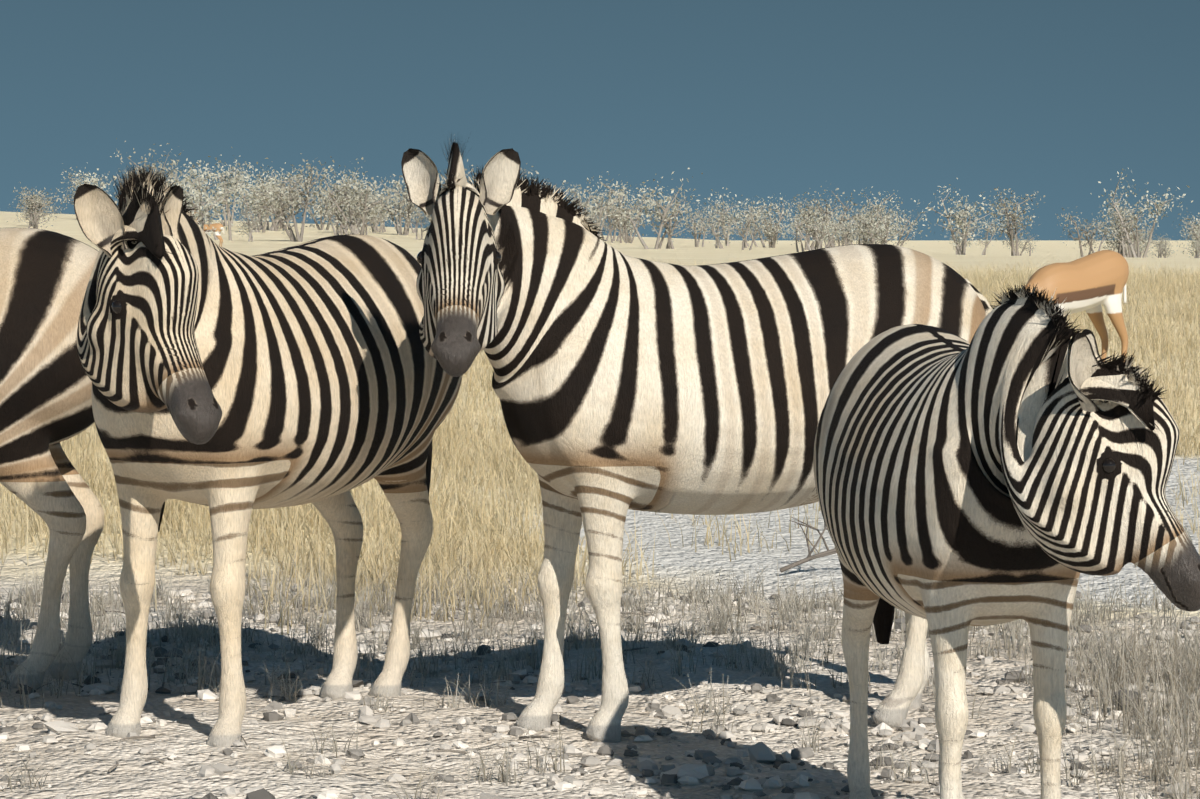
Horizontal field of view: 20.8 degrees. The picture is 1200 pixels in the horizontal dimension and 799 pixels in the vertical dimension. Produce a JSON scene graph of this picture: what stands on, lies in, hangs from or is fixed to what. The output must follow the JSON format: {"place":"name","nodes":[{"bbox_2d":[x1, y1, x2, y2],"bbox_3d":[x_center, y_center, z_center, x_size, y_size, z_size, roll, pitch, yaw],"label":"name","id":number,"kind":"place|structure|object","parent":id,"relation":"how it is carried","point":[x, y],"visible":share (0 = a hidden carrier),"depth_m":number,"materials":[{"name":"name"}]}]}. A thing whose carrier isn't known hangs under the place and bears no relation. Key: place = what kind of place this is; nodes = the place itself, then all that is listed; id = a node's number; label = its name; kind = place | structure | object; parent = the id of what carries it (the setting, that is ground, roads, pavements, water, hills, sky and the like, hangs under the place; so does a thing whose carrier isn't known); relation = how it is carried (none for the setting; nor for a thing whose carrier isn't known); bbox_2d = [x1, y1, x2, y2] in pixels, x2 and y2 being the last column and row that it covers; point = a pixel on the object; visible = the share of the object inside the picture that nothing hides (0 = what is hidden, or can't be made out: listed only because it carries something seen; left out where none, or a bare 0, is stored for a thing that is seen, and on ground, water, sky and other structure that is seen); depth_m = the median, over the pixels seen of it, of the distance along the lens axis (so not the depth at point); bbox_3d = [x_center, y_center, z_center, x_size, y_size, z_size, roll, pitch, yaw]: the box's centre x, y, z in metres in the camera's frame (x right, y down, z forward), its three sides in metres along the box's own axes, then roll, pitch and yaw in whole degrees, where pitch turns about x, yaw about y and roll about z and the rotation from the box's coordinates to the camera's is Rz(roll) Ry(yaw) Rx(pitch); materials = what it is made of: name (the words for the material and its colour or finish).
{"place":"outdoors","nodes":[
{"label":"outdoors","id":0,"kind":"place"},
{"bbox_2d":[0,211,1199,798],"bbox_3d":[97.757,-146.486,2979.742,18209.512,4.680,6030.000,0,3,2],"label":"terrain","id":1,"kind":"structure","parent":0,"point":[134,775],"depth_m":9.30,"materials":[{"name":"soil"}]},
{"bbox_2d":[9,187,60,226],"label":"scrub tree","id":2,"kind":"object","parent":1,"relation":"on","point":[36,214],"visible":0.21,"depth_m":143.22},
{"bbox_2d":[7,187,66,228],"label":"scrub tree","id":3,"kind":"object","parent":1,"relation":"on","point":[40,204],"visible":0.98,"depth_m":124.51,"materials":[{"name":"plant"}]},
{"bbox_2d":[55,163,107,218],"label":"scrub tree","id":4,"kind":"object","parent":1,"relation":"on","point":[68,195],"visible":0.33,"depth_m":172.16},
{"bbox_2d":[0,228,164,688],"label":"zebra","id":5,"kind":"object","parent":1,"relation":"on","point":[46,409],"visible":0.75,"depth_m":9.32,"materials":[{"name":"black"}]},
{"bbox_2d":[59,168,113,204],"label":"scrub tree","id":6,"kind":"object","parent":1,"relation":"on","point":[92,181],"visible":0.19,"depth_m":169.91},
{"bbox_2d":[111,157,177,203],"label":"scrub tree","id":7,"kind":"object","parent":1,"relation":"on","point":[171,175],"visible":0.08,"depth_m":135.10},
{"bbox_2d":[109,138,185,202],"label":"scrub tree","id":8,"kind":"object","parent":1,"relation":"on","point":[160,166],"visible":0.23,"depth_m":146.50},
{"bbox_2d":[174,159,222,223],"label":"scrub tree","id":9,"kind":"object","parent":1,"relation":"on","point":[190,169],"visible":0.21,"depth_m":132.57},
{"bbox_2d":[161,155,239,221],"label":"scrub tree","id":10,"kind":"object","parent":1,"relation":"on","point":[202,179],"visible":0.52,"depth_m":123.88,"materials":[{"name":"plant"}]},
{"bbox_2d":[192,210,223,246],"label":"antelope","id":11,"kind":"object","parent":1,"relation":"on","point":[218,226],"visible":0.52,"depth_m":100.12},
{"bbox_2d":[177,167,241,235],"bbox_3d":[-7.596,-3.467,62.145,1.721,1.926,1.675,0,3,2],"label":"scrub tree","id":12,"kind":"object","parent":1,"relation":"on","point":[206,213],"visible":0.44,"depth_m":62.18,"materials":[{"name":"plant"}]},
{"bbox_2d":[186,171,253,239],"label":"scrub tree","id":13,"kind":"object","parent":1,"relation":"on","point":[227,212],"visible":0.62,"depth_m":123.54,"materials":[{"name":"plant"}]},
{"bbox_2d":[190,147,257,226],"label":"scrub tree","id":14,"kind":"object","parent":1,"relation":"on","point":[224,223],"visible":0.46,"depth_m":166.44,"materials":[{"name":"plant"}]},
{"bbox_2d":[226,205,264,241],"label":"scrub tree","id":15,"kind":"object","parent":1,"relation":"on","point":[248,225],"visible":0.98,"depth_m":121.59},
{"bbox_2d":[233,191,258,226],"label":"scrub tree","id":16,"kind":"object","parent":1,"relation":"on","point":[245,210],"visible":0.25,"depth_m":163.99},
{"bbox_2d":[226,164,288,232],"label":"scrub tree","id":17,"kind":"object","parent":1,"relation":"on","point":[257,229],"visible":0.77,"depth_m":145.99,"materials":[{"name":"plant"}]},
{"bbox_2d":[234,169,287,229],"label":"scrub tree","id":18,"kind":"object","parent":1,"relation":"on","point":[261,227],"visible":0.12,"depth_m":157.30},
{"bbox_2d":[74,164,462,747],"bbox_3d":[-0.909,0.139,8.608,0.666,1.508,1.924,1,3,20],"label":"zebra","id":19,"kind":"object","parent":1,"relation":"on","point":[231,389],"visible":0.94,"depth_m":8.32,"materials":[{"name":"black"}]},
{"bbox_2d":[246,166,307,230],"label":"scrub tree","id":20,"kind":"object","parent":1,"relation":"on","point":[275,226],"visible":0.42,"depth_m":154.16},
{"bbox_2d":[241,158,320,230],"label":"scrub tree","id":21,"kind":"object","parent":1,"relation":"on","point":[281,193],"visible":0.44,"depth_m":154.77,"materials":[{"name":"plant"}]},
{"bbox_2d":[257,168,312,228],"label":"scrub tree","id":22,"kind":"object","parent":1,"relation":"on","point":[281,226],"visible":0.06,"depth_m":165.35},
{"bbox_2d":[272,186,305,228],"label":"scrub tree","id":23,"kind":"object","parent":1,"relation":"on","point":[289,208],"depth_m":161.00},
{"bbox_2d":[241,153,345,241],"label":"scrub tree","id":24,"kind":"object","parent":1,"relation":"on","point":[291,236],"visible":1,"depth_m":123.29,"materials":[{"name":"plant"}]},
{"bbox_2d":[287,178,329,229],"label":"scrub tree","id":25,"kind":"object","parent":1,"relation":"on","point":[315,221],"visible":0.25,"depth_m":166.85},
{"bbox_2d":[303,186,336,229],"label":"scrub tree","id":26,"kind":"object","parent":1,"relation":"on","point":[322,227],"visible":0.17,"depth_m":166.13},
{"bbox_2d":[314,182,358,235],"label":"scrub tree","id":27,"kind":"object","parent":1,"relation":"on","point":[336,224],"visible":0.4,"depth_m":143.59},
{"bbox_2d":[316,165,374,233],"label":"scrub tree","id":28,"kind":"object","parent":1,"relation":"on","point":[332,211],"visible":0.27,"depth_m":152.03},
{"bbox_2d":[287,168,407,234],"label":"scrub tree","id":29,"kind":"object","parent":1,"relation":"on","point":[343,189],"visible":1,"depth_m":128.53,"materials":[{"name":"plant"}]},
{"bbox_2d":[321,157,374,220],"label":"scrub tree","id":30,"kind":"object","parent":1,"relation":"on","point":[362,158],"visible":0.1,"depth_m":157.21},
{"bbox_2d":[329,171,400,233],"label":"scrub tree","id":31,"kind":"object","parent":1,"relation":"on","point":[354,226],"visible":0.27,"depth_m":151.89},
{"bbox_2d":[348,198,387,234],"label":"scrub tree","id":32,"kind":"object","parent":1,"relation":"on","point":[365,225],"visible":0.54,"depth_m":144.01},
{"bbox_2d":[364,186,391,231],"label":"scrub tree","id":33,"kind":"object","parent":1,"relation":"on","point":[384,228],"visible":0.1,"depth_m":169.87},
{"bbox_2d":[368,202,389,232],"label":"scrub tree","id":34,"kind":"object","parent":1,"relation":"on","point":[375,227],"visible":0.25,"depth_m":162.42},
{"bbox_2d":[370,188,394,232],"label":"scrub tree","id":35,"kind":"object","parent":1,"relation":"on","point":[380,228],"visible":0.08,"depth_m":164.52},
{"bbox_2d":[372,176,422,234],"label":"scrub tree","id":36,"kind":"object","parent":1,"relation":"on","point":[398,225],"visible":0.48,"depth_m":157.56,"materials":[{"name":"plant"}]},
{"bbox_2d":[398,200,421,232],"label":"scrub tree","id":37,"kind":"object","parent":1,"relation":"on","point":[414,231],"visible":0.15,"depth_m":172.62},
{"bbox_2d":[383,169,442,234],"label":"scrub tree","id":38,"kind":"object","parent":1,"relation":"on","point":[410,207],"visible":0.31,"depth_m":153.91,"materials":[{"name":"plant"}]},
{"bbox_2d":[400,207,430,239],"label":"scrub tree","id":39,"kind":"object","parent":1,"relation":"on","point":[421,223],"visible":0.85,"depth_m":138.31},
{"bbox_2d":[422,212,431,226],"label":"scrub tree","id":40,"kind":"object","parent":1,"relation":"on","point":[428,216],"visible":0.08,"depth_m":161.27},
{"bbox_2d":[399,160,475,223],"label":"scrub tree","id":41,"kind":"object","parent":1,"relation":"on","point":[445,182],"visible":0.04,"depth_m":135.97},
{"bbox_2d":[520,163,538,180],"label":"scrub tree","id":42,"kind":"object","parent":1,"relation":"on","point":[529,172],"visible":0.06,"depth_m":146.71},
{"bbox_2d":[1,607,1114,788],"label":"ground twigs","id":43,"kind":"object","parent":1,"relation":"on","point":[445,750],"visible":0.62,"depth_m":8.38,"materials":[{"name":"wood"}]},
{"bbox_2d":[553,180,618,236],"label":"scrub tree","id":44,"kind":"object","parent":1,"relation":"on","point":[588,204],"visible":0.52,"depth_m":147.96,"materials":[{"name":"plant"}]},
{"bbox_2d":[587,211,604,231],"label":"scrub tree","id":45,"kind":"object","parent":1,"relation":"on","point":[592,220],"visible":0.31,"depth_m":137.59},
{"bbox_2d":[566,178,632,236],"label":"scrub tree","id":46,"kind":"object","parent":1,"relation":"on","point":[596,201],"visible":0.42,"depth_m":155.57,"materials":[{"name":"plant"}]},
{"bbox_2d":[0,255,1199,634],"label":"grass field","id":47,"kind":"structure","parent":1,"relation":"on","point":[440,557],"depth_m":14.09,"materials":[{"name":"plant"}]},
{"bbox_2d":[0,585,1199,798],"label":"stones","id":48,"kind":"object","parent":1,"relation":"on","point":[682,773],"visible":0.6,"depth_m":8.70,"materials":[{"name":"stone"}]},
{"bbox_2d":[0,546,1199,798],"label":"dry grass tufts","id":49,"kind":"object","parent":1,"relation":"on","point":[204,632],"depth_m":10.23,"materials":[{"name":"plant"}]},
{"bbox_2d":[588,198,618,240],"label":"scrub tree","id":50,"kind":"object","parent":1,"relation":"on","point":[606,228],"visible":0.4,"depth_m":164.54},
{"bbox_2d":[598,188,637,240],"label":"scrub tree","id":51,"kind":"object","parent":1,"relation":"on","point":[614,235],"visible":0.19,"depth_m":170.71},
{"bbox_2d":[598,203,649,242],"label":"scrub tree","id":52,"kind":"object","parent":1,"relation":"on","point":[619,225],"visible":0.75,"depth_m":153.04,"materials":[{"name":"plant"}]},
{"bbox_2d":[615,214,641,242],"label":"scrub tree","id":53,"kind":"object","parent":1,"relation":"on","point":[629,239],"visible":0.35,"depth_m":155.86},
{"bbox_2d":[589,171,671,241],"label":"scrub tree","id":54,"kind":"object","parent":1,"relation":"on","point":[621,197],"visible":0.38,"depth_m":162.49,"materials":[{"name":"plant"}]},
{"bbox_2d":[594,168,702,248],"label":"scrub tree","id":55,"kind":"object","parent":1,"relation":"on","point":[654,202],"visible":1,"depth_m":121.25,"materials":[{"name":"plant"}]},
{"bbox_2d":[636,189,702,248],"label":"scrub tree","id":56,"kind":"object","parent":1,"relation":"on","point":[670,232],"visible":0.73,"depth_m":123.93,"materials":[{"name":"plant"}]},
{"bbox_2d":[401,134,992,741],"bbox_3d":[0.258,0.099,8.576,1.879,1.590,0.654,-2,3,-32],"label":"zebra","id":57,"kind":"object","parent":1,"relation":"on","point":[623,384],"visible":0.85,"depth_m":8.37,"materials":[{"name":"black"}]},
{"bbox_2d":[681,202,723,246],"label":"scrub tree","id":58,"kind":"object","parent":1,"relation":"on","point":[694,228],"visible":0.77,"depth_m":140.85,"materials":[{"name":"plant"}]},
{"bbox_2d":[695,203,740,248],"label":"scrub tree","id":59,"kind":"object","parent":1,"relation":"on","point":[717,236],"visible":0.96,"depth_m":134.10,"materials":[{"name":"plant"}]},
{"bbox_2d":[698,187,748,245],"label":"scrub tree","id":60,"kind":"object","parent":1,"relation":"on","point":[728,224],"visible":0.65,"depth_m":162.75,"materials":[{"name":"plant"}]},
{"bbox_2d":[726,205,758,246],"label":"scrub tree","id":61,"kind":"object","parent":1,"relation":"on","point":[746,227],"visible":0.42,"depth_m":172.45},
{"bbox_2d":[721,213,769,249],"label":"scrub tree","id":62,"kind":"object","parent":1,"relation":"on","point":[752,232],"visible":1,"depth_m":125.61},
{"bbox_2d":[735,201,770,247],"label":"scrub tree","id":63,"kind":"object","parent":1,"relation":"on","point":[745,243],"visible":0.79,"depth_m":143.17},
{"bbox_2d":[724,193,801,246],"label":"scrub tree","id":64,"kind":"object","parent":1,"relation":"on","point":[780,218],"visible":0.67,"depth_m":161.82,"materials":[{"name":"plant"}]},
{"bbox_2d":[751,202,794,247],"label":"scrub tree","id":65,"kind":"object","parent":1,"relation":"on","point":[769,235],"visible":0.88,"depth_m":159.91,"materials":[{"name":"plant"}]},
{"bbox_2d":[785,211,809,251],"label":"scrub tree","id":66,"kind":"object","parent":1,"relation":"on","point":[799,227],"visible":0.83,"depth_m":117.97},
{"bbox_2d":[780,517,836,572],"bbox_3d":[0.982,0.508,12.587,0.585,0.295,0.276,0,3,2],"label":"dead branch","id":67,"kind":"object","parent":1,"relation":"on","point":[809,557],"visible":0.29,"depth_m":12.51,"materials":[{"name":"wood"}]},
{"bbox_2d":[778,203,840,249],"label":"scrub tree","id":68,"kind":"object","parent":1,"relation":"on","point":[824,229],"visible":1,"depth_m":117.44,"materials":[{"name":"plant"}]},
{"bbox_2d":[790,194,835,248],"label":"scrub tree","id":69,"kind":"object","parent":1,"relation":"on","point":[816,244],"visible":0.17,"depth_m":169.00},
{"bbox_2d":[780,193,851,249],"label":"scrub tree","id":70,"kind":"object","parent":1,"relation":"on","point":[809,209],"visible":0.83,"depth_m":140.95,"materials":[{"name":"plant"}]},
{"bbox_2d":[810,211,839,248],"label":"scrub tree","id":71,"kind":"object","parent":1,"relation":"on","point":[828,230],"visible":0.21,"depth_m":170.27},
{"bbox_2d":[819,214,848,246],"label":"scrub tree","id":72,"kind":"object","parent":1,"relation":"on","point":[833,241],"visible":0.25,"depth_m":162.43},
{"bbox_2d":[800,184,869,247],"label":"scrub tree","id":73,"kind":"object","parent":1,"relation":"on","point":[833,235],"visible":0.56,"depth_m":146.60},
{"bbox_2d":[826,216,858,245],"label":"scrub tree","id":74,"kind":"object","parent":1,"relation":"on","point":[842,234],"visible":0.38,"depth_m":144.78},
{"bbox_2d":[824,215,866,245],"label":"scrub tree","id":75,"kind":"object","parent":1,"relation":"on","point":[848,239],"visible":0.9,"depth_m":137.35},
{"bbox_2d":[830,197,863,244],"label":"scrub tree","id":76,"kind":"object","parent":1,"relation":"on","point":[847,224],"visible":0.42,"depth_m":166.80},
{"bbox_2d":[850,216,874,243],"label":"bush","id":77,"kind":"object","parent":1,"relation":"on","point":[859,232],"visible":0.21,"depth_m":141.50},
{"bbox_2d":[840,201,891,243],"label":"scrub tree","id":78,"kind":"object","parent":1,"relation":"on","point":[864,215],"visible":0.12,"depth_m":166.76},
{"bbox_2d":[847,206,898,243],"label":"scrub tree","id":79,"kind":"object","parent":1,"relation":"on","point":[866,240],"visible":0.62,"depth_m":140.57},
{"bbox_2d":[850,186,911,243],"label":"scrub tree","id":80,"kind":"object","parent":1,"relation":"on","point":[873,220],"visible":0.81,"depth_m":137.88,"materials":[{"name":"plant"}]},
{"bbox_2d":[852,206,917,244],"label":"scrub tree","id":81,"kind":"object","parent":1,"relation":"on","point":[883,236],"visible":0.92,"depth_m":89.33,"materials":[{"name":"plant"}]},
{"bbox_2d":[877,198,909,243],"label":"scrub tree","id":82,"kind":"object","parent":1,"relation":"on","point":[893,221],"visible":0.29,"depth_m":167.74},
{"bbox_2d":[886,203,931,246],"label":"scrub tree","id":83,"kind":"object","parent":1,"relation":"on","point":[907,231],"visible":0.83,"depth_m":145.73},
{"bbox_2d":[944,232,961,253],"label":"bush","id":84,"kind":"object","parent":1,"relation":"on","point":[958,243],"visible":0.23,"depth_m":165.93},
{"bbox_2d":[912,178,1003,254],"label":"scrub tree","id":85,"kind":"object","parent":1,"relation":"on","point":[963,224],"visible":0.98,"depth_m":125.18,"materials":[{"name":"plant"}]},
{"bbox_2d":[951,220,982,254],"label":"scrub tree","id":86,"kind":"object","parent":1,"relation":"on","point":[970,228],"visible":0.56,"depth_m":132.59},
{"bbox_2d":[970,210,1005,254],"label":"scrub tree","id":87,"kind":"object","parent":1,"relation":"on","point":[990,229],"visible":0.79,"depth_m":170.37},
{"bbox_2d":[813,284,1199,798],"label":"zebra","id":88,"kind":"object","parent":1,"relation":"on","point":[1013,460],"visible":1,"depth_m":6.43,"materials":[{"name":"black"}]},
{"bbox_2d":[981,186,1044,255],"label":"scrub tree","id":89,"kind":"object","parent":1,"relation":"on","point":[1010,233],"visible":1,"depth_m":145.19,"materials":[{"name":"plant"}]},
{"bbox_2d":[998,231,1038,255],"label":"bush","id":90,"kind":"object","parent":1,"relation":"on","point":[1023,248],"visible":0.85,"depth_m":146.69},
{"bbox_2d":[1021,250,1128,363],"bbox_3d":[2.750,-0.471,19.745,1.285,0.864,0.288,-2,4,-40],"label":"antelope","id":91,"kind":"object","parent":1,"relation":"on","point":[1090,284],"visible":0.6,"depth_m":19.81},
{"bbox_2d":[1056,208,1114,256],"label":"scrub tree","id":92,"kind":"object","parent":1,"relation":"on","point":[1079,237],"visible":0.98,"depth_m":129.60,"materials":[{"name":"plant"}]},
{"bbox_2d":[1073,217,1110,254],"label":"scrub tree","id":93,"kind":"object","parent":1,"relation":"on","point":[1091,243],"visible":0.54,"depth_m":134.56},
{"bbox_2d":[1010,598,1199,798],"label":"grass clump","id":94,"kind":"object","parent":1,"relation":"on","point":[1137,672],"visible":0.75,"depth_m":8.91,"materials":[{"name":"plant"}]},
{"bbox_2d":[1102,238,1118,251],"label":"bush","id":95,"kind":"object","parent":1,"relation":"on","point":[1111,246],"visible":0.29,"depth_m":156.00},
{"bbox_2d":[1095,202,1146,255],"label":"scrub tree","id":96,"kind":"object","parent":1,"relation":"on","point":[1119,248],"visible":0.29,"depth_m":131.29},
{"bbox_2d":[1094,190,1151,256],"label":"scrub tree","id":97,"kind":"object","parent":1,"relation":"on","point":[1124,249],"visible":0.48,"depth_m":129.92,"materials":[{"name":"plant"}]},
{"bbox_2d":[1102,195,1157,257],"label":"scrub tree","id":98,"kind":"object","parent":1,"relation":"on","point":[1136,237],"visible":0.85,"depth_m":125.89,"materials":[{"name":"plant"}]},
{"bbox_2d":[1127,226,1147,257],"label":"bush","id":99,"kind":"object","parent":1,"relation":"on","point":[1141,248],"visible":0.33,"depth_m":150.26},
{"bbox_2d":[1116,223,1160,257],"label":"scrub tree","id":100,"kind":"object","parent":1,"relation":"on","point":[1145,242],"visible":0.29,"depth_m":159.60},
{"bbox_2d":[1092,168,1192,257],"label":"scrub tree","id":101,"kind":"object","parent":1,"relation":"on","point":[1160,210],"visible":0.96,"depth_m":119.53,"materials":[{"name":"plant"}]},
{"bbox_2d":[1149,235,1169,257],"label":"bush","id":102,"kind":"object","parent":1,"relation":"on","point":[1160,253],"visible":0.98,"depth_m":145.58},
{"bbox_2d":[1145,234,1176,257],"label":"bush","id":103,"kind":"object","parent":1,"relation":"on","point":[1165,245],"visible":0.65,"depth_m":149.75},
{"bbox_2d":[1168,213,1199,257],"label":"scrub tree","id":104,"kind":"object","parent":1,"relation":"on","point":[1198,234],"visible":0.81,"depth_m":138.16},
{"bbox_2d":[1172,209,1199,257],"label":"scrub tree","id":105,"kind":"object","parent":1,"relation":"on","point":[1189,230],"visible":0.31,"depth_m":149.63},
{"bbox_2d":[1187,227,1199,254],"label":"bush","id":106,"kind":"object","parent":1,"relation":"on","point":[1197,242],"visible":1,"depth_m":134.55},
{"bbox_2d":[0,0,1199,239],"label":"sky","id":107,"kind":"structure","parent":0,"point":[764,99],"materials":[{"name":"blue"}]}
]}

